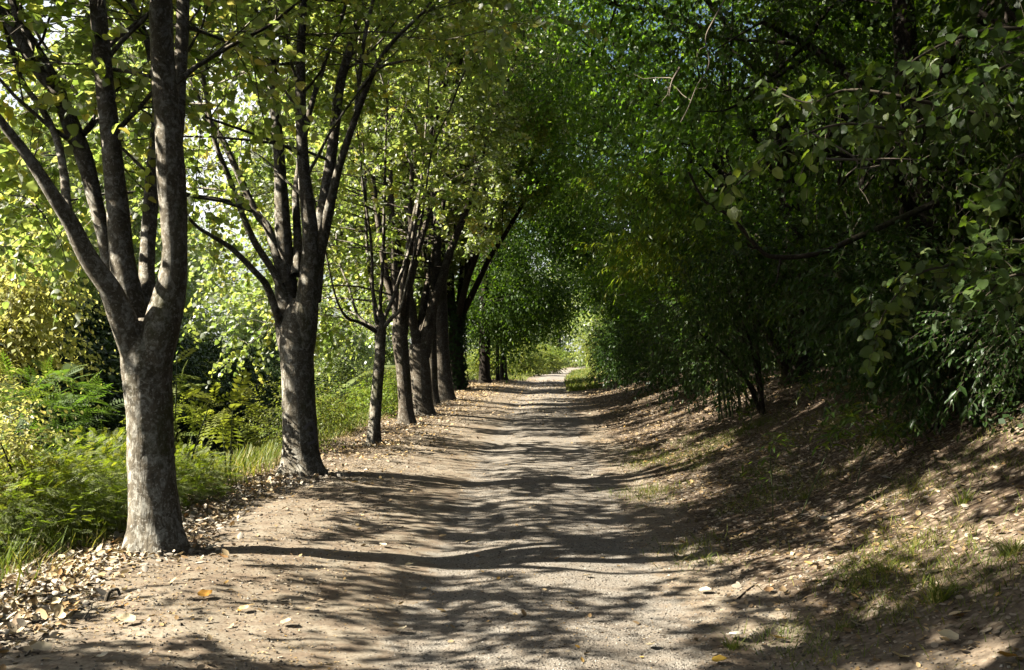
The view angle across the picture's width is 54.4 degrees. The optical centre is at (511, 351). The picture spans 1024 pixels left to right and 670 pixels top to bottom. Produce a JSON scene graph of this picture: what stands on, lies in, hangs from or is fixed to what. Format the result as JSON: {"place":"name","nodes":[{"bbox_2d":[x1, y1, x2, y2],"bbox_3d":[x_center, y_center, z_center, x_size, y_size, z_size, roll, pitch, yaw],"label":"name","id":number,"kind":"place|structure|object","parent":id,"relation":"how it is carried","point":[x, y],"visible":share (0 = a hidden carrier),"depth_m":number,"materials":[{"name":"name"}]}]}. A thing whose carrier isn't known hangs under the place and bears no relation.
{"place":"outdoors","nodes":[
{"label":"outdoors","id":0,"kind":"place"},
{"bbox_2d":[1,394,335,541],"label":"grass","id":1,"kind":"structure","parent":0,"point":[214,446],"depth_m":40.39,"materials":[{"name":"green plant"}]},
{"bbox_2d":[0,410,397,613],"bbox_3d":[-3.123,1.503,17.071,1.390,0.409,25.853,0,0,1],"label":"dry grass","id":2,"kind":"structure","parent":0,"point":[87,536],"depth_m":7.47,"materials":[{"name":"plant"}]},
{"bbox_2d":[0,0,823,352],"label":"sky","id":3,"kind":"structure","parent":0,"point":[46,3],"materials":[{"name":"white"}]},
{"bbox_2d":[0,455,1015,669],"bbox_3d":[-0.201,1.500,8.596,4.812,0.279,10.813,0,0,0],"label":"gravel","id":4,"kind":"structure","parent":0,"point":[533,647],"depth_m":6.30,"materials":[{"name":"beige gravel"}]},
{"bbox_2d":[0,354,1023,669],"bbox_3d":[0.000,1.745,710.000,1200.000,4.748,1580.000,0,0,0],"label":"ground","id":5,"kind":"structure","parent":0,"point":[378,514],"depth_m":6.96,"materials":[{"name":"soil"}]},
{"bbox_2d":[0,125,67,292],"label":"riverside tree","id":6,"kind":"object","parent":5,"relation":"on","point":[16,131],"visible":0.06,"depth_m":31.57,"materials":[{"name":"green plant"}]},
{"bbox_2d":[0,360,82,552],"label":"golden shrub","id":7,"kind":"object","parent":5,"relation":"on","point":[15,446],"visible":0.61,"depth_m":7.74,"materials":[{"name":"yellow plant"}]},
{"bbox_2d":[30,641,64,649],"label":"fallen leaf","id":8,"kind":"object","parent":5,"relation":"on","point":[41,645],"visible":1,"depth_m":4.92,"materials":[{"name":"brown"}]},
{"bbox_2d":[0,211,118,533],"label":"shrub","id":9,"kind":"object","parent":5,"relation":"on","point":[20,344],"visible":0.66,"depth_m":15.34,"materials":[{"name":"green plant"}]},
{"bbox_2d":[25,601,95,655],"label":"fallen twig","id":10,"kind":"object","parent":5,"relation":"on","point":[43,634],"visible":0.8,"depth_m":5.50,"materials":[{"name":"brown wood"}]},
{"bbox_2d":[0,350,125,512],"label":"shrub","id":11,"kind":"object","parent":5,"relation":"on","point":[58,396],"visible":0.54,"depth_m":9.50,"materials":[{"name":"green plant"}]},
{"bbox_2d":[0,108,139,356],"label":"riverside tree","id":12,"kind":"object","parent":5,"relation":"on","point":[92,237],"visible":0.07,"depth_m":38.62,"materials":[{"name":"green plant"}]},
{"bbox_2d":[0,425,198,568],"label":"feathery shrub","id":13,"kind":"object","parent":5,"relation":"on","point":[70,482],"visible":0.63,"depth_m":7.95,"materials":[{"name":"green plant"}]},
{"bbox_2d":[0,319,204,466],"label":"thicket","id":14,"kind":"object","parent":5,"relation":"on","point":[105,377],"visible":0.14,"depth_m":31.05,"materials":[{"name":"green plant"}]},
{"bbox_2d":[103,587,120,601],"bbox_3d":[-2.379,1.455,5.914,0.106,0.099,0.038,0,0,-39],"label":"exposed root","id":15,"kind":"object","parent":5,"relation":"on","point":[108,593],"visible":0.93,"depth_m":5.91,"materials":[{"name":"brown plant"}]},
{"bbox_2d":[4,7,243,361],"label":"riverside tree","id":16,"kind":"object","parent":5,"relation":"on","point":[191,291],"visible":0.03,"depth_m":48.32,"materials":[{"name":"green plant"}]},
{"bbox_2d":[116,613,147,621],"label":"fallen leaf","id":17,"kind":"object","parent":5,"relation":"on","point":[128,617],"visible":1,"depth_m":5.42,"materials":[{"name":"brown"}]},
{"bbox_2d":[39,299,230,451],"bbox_3d":[-15.190,1.362,39.047,9.308,7.300,12.637,0,0,8],"label":"thicket","id":18,"kind":"object","parent":5,"relation":"on","point":[179,349],"visible":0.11,"depth_m":38.43,"materials":[{"name":"green plant"}]},
{"bbox_2d":[48,435,247,508],"bbox_3d":[-3.764,1.379,10.618,1.928,1.410,3.099,0,0,-44],"label":"feathery shrub","id":19,"kind":"object","parent":5,"relation":"on","point":[203,464],"visible":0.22,"depth_m":10.34,"materials":[{"name":"green plant"}]},
{"bbox_2d":[0,473,323,669],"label":"fallen leaves","id":20,"kind":"object","parent":5,"relation":"on","point":[19,617],"visible":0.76,"depth_m":6.54,"materials":[{"name":"brown plant"}]},
{"bbox_2d":[91,215,262,355],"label":"riverside tree","id":21,"kind":"object","parent":5,"relation":"on","point":[212,331],"visible":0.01,"depth_m":60.59,"materials":[{"name":"green plant"}]},
{"bbox_2d":[112,348,248,483],"bbox_3d":[-3.496,0.729,10.426,1.488,1.709,1.336,0,0,0],"label":"acacia sapling","id":22,"kind":"object","parent":5,"relation":"on","point":[176,405],"visible":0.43,"depth_m":10.46,"materials":[{"name":"green plant"}]},
{"bbox_2d":[0,0,375,556],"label":"lime tree","id":23,"kind":"object","parent":5,"relation":"on","point":[144,311],"visible":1,"depth_m":7.47,"materials":[{"name":"green plant"}]},
{"bbox_2d":[0,372,396,595],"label":"grass","id":24,"kind":"structure","parent":5,"relation":"on","point":[245,459],"depth_m":8.12,"materials":[{"name":"green plant"}]},
{"bbox_2d":[195,589,211,597],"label":"fallen leaf","id":25,"kind":"object","parent":5,"relation":"on","point":[202,592],"visible":1,"depth_m":6.00,"materials":[{"name":"brown"}]},
{"bbox_2d":[172,332,281,432],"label":"thicket","id":26,"kind":"object","parent":5,"relation":"on","point":[217,350],"visible":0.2,"depth_m":46.71,"materials":[{"name":"green plant"}]},
{"bbox_2d":[184,369,283,478],"bbox_3d":[-3.259,0.869,11.374,1.096,1.350,1.112,0,0,26],"label":"acacia sapling","id":27,"kind":"object","parent":5,"relation":"on","point":[228,427],"visible":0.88,"depth_m":11.37,"materials":[{"name":"green plant"}]},
{"bbox_2d":[46,397,464,567],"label":"fallen leaves","id":28,"kind":"object","parent":5,"relation":"on","point":[195,545],"visible":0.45,"depth_m":7.55,"materials":[{"name":"beige plant"}]},
{"bbox_2d":[193,335,357,416],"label":"thicket","id":29,"kind":"object","parent":5,"relation":"on","point":[272,370],"visible":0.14,"depth_m":57.67,"materials":[{"name":"green plant"}]},
{"bbox_2d":[207,272,350,397],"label":"riverside tree","id":30,"kind":"object","parent":5,"relation":"on","point":[257,325],"visible":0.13,"depth_m":70.00,"materials":[{"name":"green plant"}]},
{"bbox_2d":[0,0,591,445],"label":"young lime tree","id":31,"kind":"object","parent":5,"relation":"on","point":[408,92],"visible":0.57,"depth_m":15.48,"materials":[{"name":"green plant"}]},
{"bbox_2d":[229,373,369,455],"bbox_3d":[-3.279,1.038,15.175,2.154,1.650,2.783,0,0,0],"label":"bank shrub","id":32,"kind":"object","parent":5,"relation":"on","point":[327,423],"visible":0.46,"depth_m":15.27,"materials":[{"name":"green plant"}]},
{"bbox_2d":[0,0,607,478],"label":"lime tree","id":33,"kind":"object","parent":5,"relation":"on","point":[294,302],"visible":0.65,"depth_m":11.68,"materials":[{"name":"green plant"}]},
{"bbox_2d":[259,377,369,439],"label":"bank shrub","id":34,"kind":"object","parent":5,"relation":"on","point":[355,415],"visible":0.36,"depth_m":18.12,"materials":[{"name":"green plant"}]},
{"bbox_2d":[314,293,389,393],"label":"riverside tree","id":35,"kind":"object","parent":5,"relation":"on","point":[347,363],"visible":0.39,"depth_m":85.11,"materials":[{"name":"green plant"}]},
{"bbox_2d":[174,0,536,425],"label":"lime tree","id":36,"kind":"object","parent":5,"relation":"on","point":[400,328],"visible":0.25,"depth_m":19.97,"materials":[{"name":"green plant"}]},
{"bbox_2d":[330,365,412,418],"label":"bank shrub","id":37,"kind":"object","parent":5,"relation":"on","point":[388,405],"visible":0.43,"depth_m":23.14,"materials":[{"name":"green plant"}]},
{"bbox_2d":[337,288,410,365],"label":"background tree","id":38,"kind":"object","parent":5,"relation":"on","point":[390,356],"visible":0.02,"depth_m":120.72,"materials":[{"name":"green plant"}]},
{"bbox_2d":[351,369,397,405],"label":"bank shrub","id":39,"kind":"object","parent":5,"relation":"on","point":[362,377],"visible":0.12,"depth_m":28.59,"materials":[{"name":"green plant"}]},
{"bbox_2d":[226,0,585,415],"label":"lime tree","id":40,"kind":"object","parent":5,"relation":"on","point":[421,326],"visible":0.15,"depth_m":23.30,"materials":[{"name":"green plant"}]},
{"bbox_2d":[262,1,586,400],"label":"lime tree","id":41,"kind":"object","parent":5,"relation":"on","point":[445,387],"depth_m":29.68,"materials":[{"name":"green plant"}]},
{"bbox_2d":[273,0,578,404],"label":"lime tree","id":42,"kind":"object","parent":5,"relation":"on","point":[434,371],"visible":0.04,"depth_m":27.42,"materials":[{"name":"green plant"}]},
{"bbox_2d":[337,78,631,389],"bbox_3d":[-1.309,-5.562,38.823,12.588,14.294,11.729,0,0,0],"label":"lime tree","id":43,"kind":"object","parent":5,"relation":"on","point":[465,257],"visible":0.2,"depth_m":37.89,"materials":[{"name":"green plant"}]},
{"bbox_2d":[464,347,519,376],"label":"clearing bush","id":44,"kind":"object","parent":5,"relation":"on","point":[476,367],"visible":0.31,"depth_m":62.25,"materials":[{"name":"green plant"}]},
{"bbox_2d":[409,167,585,382],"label":"lime tree","id":45,"kind":"object","parent":5,"relation":"on","point":[485,320],"visible":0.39,"depth_m":46.06,"materials":[{"name":"green plant"}]},
{"bbox_2d":[0,363,1023,669],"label":"fallen leaves","id":46,"kind":"object","parent":5,"relation":"on","point":[476,385],"depth_m":10.22,"materials":[{"name":"brown plant"}]},
{"bbox_2d":[466,229,559,380],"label":"young lime tree","id":47,"kind":"object","parent":5,"relation":"on","point":[506,341],"visible":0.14,"depth_m":49.40,"materials":[{"name":"green plant"}]},
{"bbox_2d":[499,338,556,375],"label":"clearing bush","id":48,"kind":"object","parent":5,"relation":"on","point":[525,365],"visible":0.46,"depth_m":65.41,"materials":[{"name":"green plant"}]},
{"bbox_2d":[456,217,600,380],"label":"lime tree","id":49,"kind":"object","parent":5,"relation":"on","point":[564,319],"visible":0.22,"depth_m":50.76,"materials":[{"name":"green plant"}]},
{"bbox_2d":[508,274,553,360],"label":"background tree","id":50,"kind":"object","parent":5,"relation":"on","point":[537,336],"visible":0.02,"depth_m":117.98,"materials":[{"name":"green plant"}]},
{"bbox_2d":[529,343,566,373],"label":"clearing bush","id":51,"kind":"object","parent":5,"relation":"on","point":[557,366],"visible":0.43,"depth_m":71.58,"materials":[{"name":"green plant"}]},
{"bbox_2d":[334,364,764,416],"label":"meadow grass","id":52,"kind":"structure","parent":5,"relation":"on","point":[577,378],"depth_m":59.01,"materials":[{"name":"green plant"}]},
{"bbox_2d":[535,343,570,364],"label":"clearing bush","id":53,"kind":"object","parent":5,"relation":"on","point":[559,351],"visible":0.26,"depth_m":105.81,"materials":[{"name":"green plant"}]},
{"bbox_2d":[538,258,585,363],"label":"background tree","id":54,"kind":"object","parent":5,"relation":"on","point":[562,344],"visible":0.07,"depth_m":125.61,"materials":[{"name":"green plant"}]},
{"bbox_2d":[561,257,609,367],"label":"background tree","id":55,"kind":"object","parent":5,"relation":"on","point":[583,331],"visible":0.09,"depth_m":99.54,"materials":[{"name":"green plant"}]},
{"bbox_2d":[565,331,615,367],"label":"clearing bush","id":56,"kind":"object","parent":5,"relation":"on","point":[588,355],"visible":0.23,"depth_m":88.02,"materials":[{"name":"green plant"}]},
{"bbox_2d":[515,114,689,372],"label":"woodland tree","id":57,"kind":"object","parent":5,"relation":"on","point":[576,262],"visible":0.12,"depth_m":45.42,"materials":[{"name":"green plant"}]},
{"bbox_2d":[535,162,673,368],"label":"woodland tree","id":58,"kind":"object","parent":5,"relation":"on","point":[588,306],"visible":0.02,"depth_m":53.55,"materials":[{"name":"green plant"}]},
{"bbox_2d":[583,326,633,384],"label":"shrub","id":59,"kind":"object","parent":5,"relation":"on","point":[589,344],"visible":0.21,"depth_m":42.23,"materials":[{"name":"green plant"}]},
{"bbox_2d":[587,315,646,388],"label":"shrub","id":60,"kind":"object","parent":5,"relation":"on","point":[608,351],"visible":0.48,"depth_m":35.19,"materials":[{"name":"green plant"}]},
{"bbox_2d":[504,66,746,374],"bbox_3d":[4.107,-4.879,37.065,10.678,11.787,7.435,0,0,0],"label":"woodland tree","id":61,"kind":"object","parent":5,"relation":"on","point":[572,206],"visible":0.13,"depth_m":36.73,"materials":[{"name":"green plant"}]},
{"bbox_2d":[504,0,785,376],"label":"woodland tree","id":62,"kind":"object","parent":5,"relation":"on","point":[631,222],"visible":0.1,"depth_m":29.07,"materials":[{"name":"green plant"}]},
{"bbox_2d":[602,299,694,393],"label":"shrub","id":63,"kind":"object","parent":5,"relation":"on","point":[618,335],"visible":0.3,"depth_m":29.14,"materials":[{"name":"green plant"}]},
{"bbox_2d":[613,274,717,405],"bbox_3d":[3.784,-0.263,23.448,2.784,3.077,5.123,0,0,0],"label":"shrub","id":64,"kind":"object","parent":5,"relation":"on","point":[647,350],"visible":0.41,"depth_m":23.05,"materials":[{"name":"green plant"}]},
{"bbox_2d":[564,158,767,418],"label":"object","id":65,"kind":"object","parent":5,"relation":"on","point":[638,244],"visible":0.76,"depth_m":15.58,"materials":[{"name":"green plant"}]},
{"bbox_2d":[467,0,879,378],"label":"woodland tree","id":66,"kind":"object","parent":5,"relation":"on","point":[520,75],"visible":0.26,"depth_m":22.66,"materials":[{"name":"green plant"}]},
{"bbox_2d":[635,527,739,555],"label":"grass","id":67,"kind":"structure","parent":5,"relation":"on","point":[686,540],"depth_m":8.10,"materials":[{"name":"green plant"}]},
{"bbox_2d":[641,274,782,405],"bbox_3d":[3.900,-0.342,18.901,2.614,3.052,4.258,0,0,0],"label":"shrub","id":68,"kind":"object","parent":5,"relation":"on","point":[693,364],"visible":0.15,"depth_m":18.85,"materials":[{"name":"green plant"}]},
{"bbox_2d":[479,0,958,384],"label":"woodland tree","id":69,"kind":"object","parent":5,"relation":"on","point":[668,130],"visible":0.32,"depth_m":17.26,"materials":[{"name":"green plant"}]},
{"bbox_2d":[640,179,811,426],"bbox_3d":[3.191,-0.609,14.512,2.680,3.672,3.609,0,0,28],"label":"shrub","id":70,"kind":"object","parent":5,"relation":"on","point":[721,328],"visible":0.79,"depth_m":14.12,"materials":[{"name":"green plant"}]},
{"bbox_2d":[726,387,751,411],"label":"bamboo seedling","id":71,"kind":"object","parent":5,"relation":"on","point":[745,393],"visible":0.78,"depth_m":14.97,"materials":[{"name":"green plant"}]},
{"bbox_2d":[735,395,778,427],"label":"bamboo seedling","id":72,"kind":"object","parent":5,"relation":"on","point":[746,414],"visible":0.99,"depth_m":13.52,"materials":[{"name":"green plant"}]},
{"bbox_2d":[637,9,884,368],"bbox_3d":[9.706,-5.949,33.661,11.288,16.064,8.814,0,0,6],"label":"woodland tree","id":73,"kind":"object","parent":5,"relation":"on","point":[782,343],"visible":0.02,"depth_m":33.73,"materials":[{"name":"green plant"}]},
{"bbox_2d":[664,7,877,358],"bbox_3d":[13.563,-8.959,33.077,14.102,23.367,17.445,0,0,-43],"label":"woodland tree","id":74,"kind":"object","parent":5,"relation":"on","point":[738,126],"depth_m":33.00,"materials":[{"name":"green plant"}]},
{"bbox_2d":[741,432,803,524],"bbox_3d":[2.081,1.042,8.124,0.492,0.797,0.581,0,0,0],"label":"sapling","id":75,"kind":"object","parent":5,"relation":"on","point":[773,446],"visible":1,"depth_m":8.07,"materials":[{"name":"green plant"}]},
{"bbox_2d":[546,0,1023,399],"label":"woodland tree","id":76,"kind":"object","parent":5,"relation":"on","point":[907,46],"visible":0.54,"depth_m":12.65,"materials":[{"name":"green plant"}]},
{"bbox_2d":[665,0,724,120],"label":"dead branch","id":77,"kind":"object","parent":76,"relation":"hanging from","point":[708,57],"visible":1,"depth_m":6.60,"materials":[{"name":"brown wood"}]},
{"bbox_2d":[634,67,680,103],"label":"dead branch","id":78,"kind":"object","parent":77,"relation":"hanging from","point":[674,76],"visible":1,"depth_m":6.60,"materials":[{"name":"wood"}]},
{"bbox_2d":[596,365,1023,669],"bbox_3d":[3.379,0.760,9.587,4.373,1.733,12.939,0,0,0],"label":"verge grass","id":79,"kind":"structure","parent":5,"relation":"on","point":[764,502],"depth_m":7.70,"materials":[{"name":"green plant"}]},
{"bbox_2d":[599,386,1023,666],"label":"bank grass","id":80,"kind":"structure","parent":5,"relation":"on","point":[914,543],"depth_m":6.07,"materials":[{"name":"green plant"}]},
{"bbox_2d":[795,369,829,403],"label":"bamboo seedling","id":81,"kind":"object","parent":5,"relation":"on","point":[816,388],"visible":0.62,"depth_m":13.07,"materials":[{"name":"green plant"}]},
{"bbox_2d":[670,0,1012,365],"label":"woodland tree","id":82,"kind":"object","parent":5,"relation":"on","point":[859,18],"visible":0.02,"depth_m":24.05,"materials":[{"name":"green plant"}]},
{"bbox_2d":[824,614,860,631],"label":"grass tuft","id":83,"kind":"object","parent":5,"relation":"on","point":[841,626],"visible":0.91,"depth_m":5.47,"materials":[{"name":"plant"}]},
{"bbox_2d":[708,184,995,407],"bbox_3d":[4.131,-0.598,11.787,2.968,2.775,3.644,0,0,-23],"label":"shrub","id":84,"kind":"object","parent":5,"relation":"on","point":[847,302],"visible":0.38,"depth_m":11.82,"materials":[{"name":"green plant"}]},
{"bbox_2d":[875,559,898,574],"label":"grass tuft","id":85,"kind":"object","parent":5,"relation":"on","point":[892,566],"visible":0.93,"depth_m":6.11,"materials":[{"name":"plant"}]},
{"bbox_2d":[757,1,1022,358],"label":"woodland tree","id":86,"kind":"object","parent":5,"relation":"on","point":[862,78],"visible":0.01,"depth_m":25.82,"materials":[{"name":"green plant"}]},
{"bbox_2d":[762,197,1023,458],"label":"shrub","id":87,"kind":"object","parent":5,"relation":"on","point":[900,351],"visible":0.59,"depth_m":8.62,"materials":[{"name":"green plant"}]},
{"bbox_2d":[769,0,1023,275],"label":"woodland tree","id":88,"kind":"object","parent":5,"relation":"on","point":[961,16],"visible":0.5,"depth_m":8.90,"materials":[{"name":"green plant"}]},
{"bbox_2d":[687,171,939,286],"bbox_3d":[2.604,-1.058,8.534,2.177,1.002,0.190,0,0,0],"label":"dead branch","id":89,"kind":"object","parent":88,"relation":"attached to","point":[904,216],"visible":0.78,"depth_m":8.58,"materials":[{"name":"brown wood"}]},
{"bbox_2d":[834,0,1023,357],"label":"woodland tree","id":90,"kind":"object","parent":5,"relation":"on","point":[1003,219],"visible":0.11,"depth_m":15.95,"materials":[{"name":"green plant"}]},
{"bbox_2d":[908,572,961,606],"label":"grass tuft","id":91,"kind":"object","parent":5,"relation":"on","point":[934,597],"visible":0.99,"depth_m":5.42,"materials":[{"name":"green plant"}]},
{"bbox_2d":[937,629,970,639],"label":"fallen leaf","id":92,"kind":"object","parent":5,"relation":"on","point":[949,633],"visible":1,"depth_m":4.85,"materials":[{"name":"brown"}]},
{"bbox_2d":[943,482,975,506],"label":"grass tuft","id":93,"kind":"object","parent":5,"relation":"on","point":[966,498],"visible":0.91,"depth_m":6.74,"materials":[{"name":"green plant"}]},
{"bbox_2d":[901,215,1023,420],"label":"shrub","id":94,"kind":"object","parent":5,"relation":"on","point":[1005,357],"visible":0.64,"depth_m":7.27,"materials":[{"name":"green plant"}]},
{"bbox_2d":[901,360,1023,435],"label":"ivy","id":95,"kind":"object","parent":5,"relation":"on","point":[1001,421],"visible":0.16,"depth_m":7.97,"materials":[{"name":"green plant"}]},
{"bbox_2d":[929,0,1023,190],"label":"woodland tree","id":96,"kind":"object","parent":5,"relation":"on","point":[1017,4],"visible":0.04,"depth_m":15.15,"materials":[{"name":"green plant"}]},
{"bbox_2d":[984,533,1023,557],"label":"grass tuft","id":97,"kind":"object","parent":5,"relation":"on","point":[1007,550],"visible":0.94,"depth_m":5.64,"materials":[{"name":"green plant"}]},
{"bbox_2d":[997,651,1022,657],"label":"fallen leaf","id":98,"kind":"object","parent":5,"relation":"on","point":[1006,654],"visible":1,"depth_m":4.39,"materials":[{"name":"brown"}]},
{"bbox_2d":[1007,228,1021,238],"bbox_3d":[9.792,-6.121,9.588,8.814,14.604,10.262,0,0,0],"label":"woodland tree","id":99,"kind":"object","parent":5,"relation":"on","point":[1018,230],"visible":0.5,"depth_m":12.78,"materials":[{"name":"green plant"}]},
{"bbox_2d":[276,366,764,669],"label":"path","id":100,"kind":"structure","parent":0,"point":[351,648],"depth_m":7.19,"materials":[{"name":"soil"}]},
{"bbox_2d":[3,387,1023,669],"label":"leaf debris","id":101,"kind":"object","parent":100,"relation":"on","point":[507,549],"visible":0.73,"depth_m":6.88,"materials":[{"name":"brown plant"}]},
{"bbox_2d":[608,479,680,499],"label":"grass","id":102,"kind":"structure","parent":100,"relation":"on","point":[650,492],"depth_m":11.09,"materials":[{"name":"green plant"}]},
{"bbox_2d":[705,655,726,661],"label":"fallen leaf","id":103,"kind":"object","parent":100,"relation":"on","point":[717,658],"visible":1,"depth_m":5.12,"materials":[{"name":"yellow"}]},
{"bbox_2d":[715,631,746,650],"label":"grass tuft","id":104,"kind":"object","parent":100,"relation":"on","point":[730,646],"visible":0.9,"depth_m":5.40,"materials":[{"name":"green plant"}]},
{"bbox_2d":[692,18,1023,401],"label":"leafy branches","id":105,"kind":"object","parent":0,"point":[871,116],"visible":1,"depth_m":4.73,"materials":[{"name":"green plant"}]},
{"bbox_2d":[804,128,896,175],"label":"dead branch","id":106,"kind":"object","parent":105,"relation":"attached to","point":[838,147],"visible":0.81,"depth_m":5.20,"materials":[{"name":"brown wood"}]},
{"bbox_2d":[826,158,920,202],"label":"dead branch","id":107,"kind":"object","parent":106,"relation":"attached to","point":[843,159],"visible":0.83,"depth_m":5.30,"materials":[{"name":"brown wood"}]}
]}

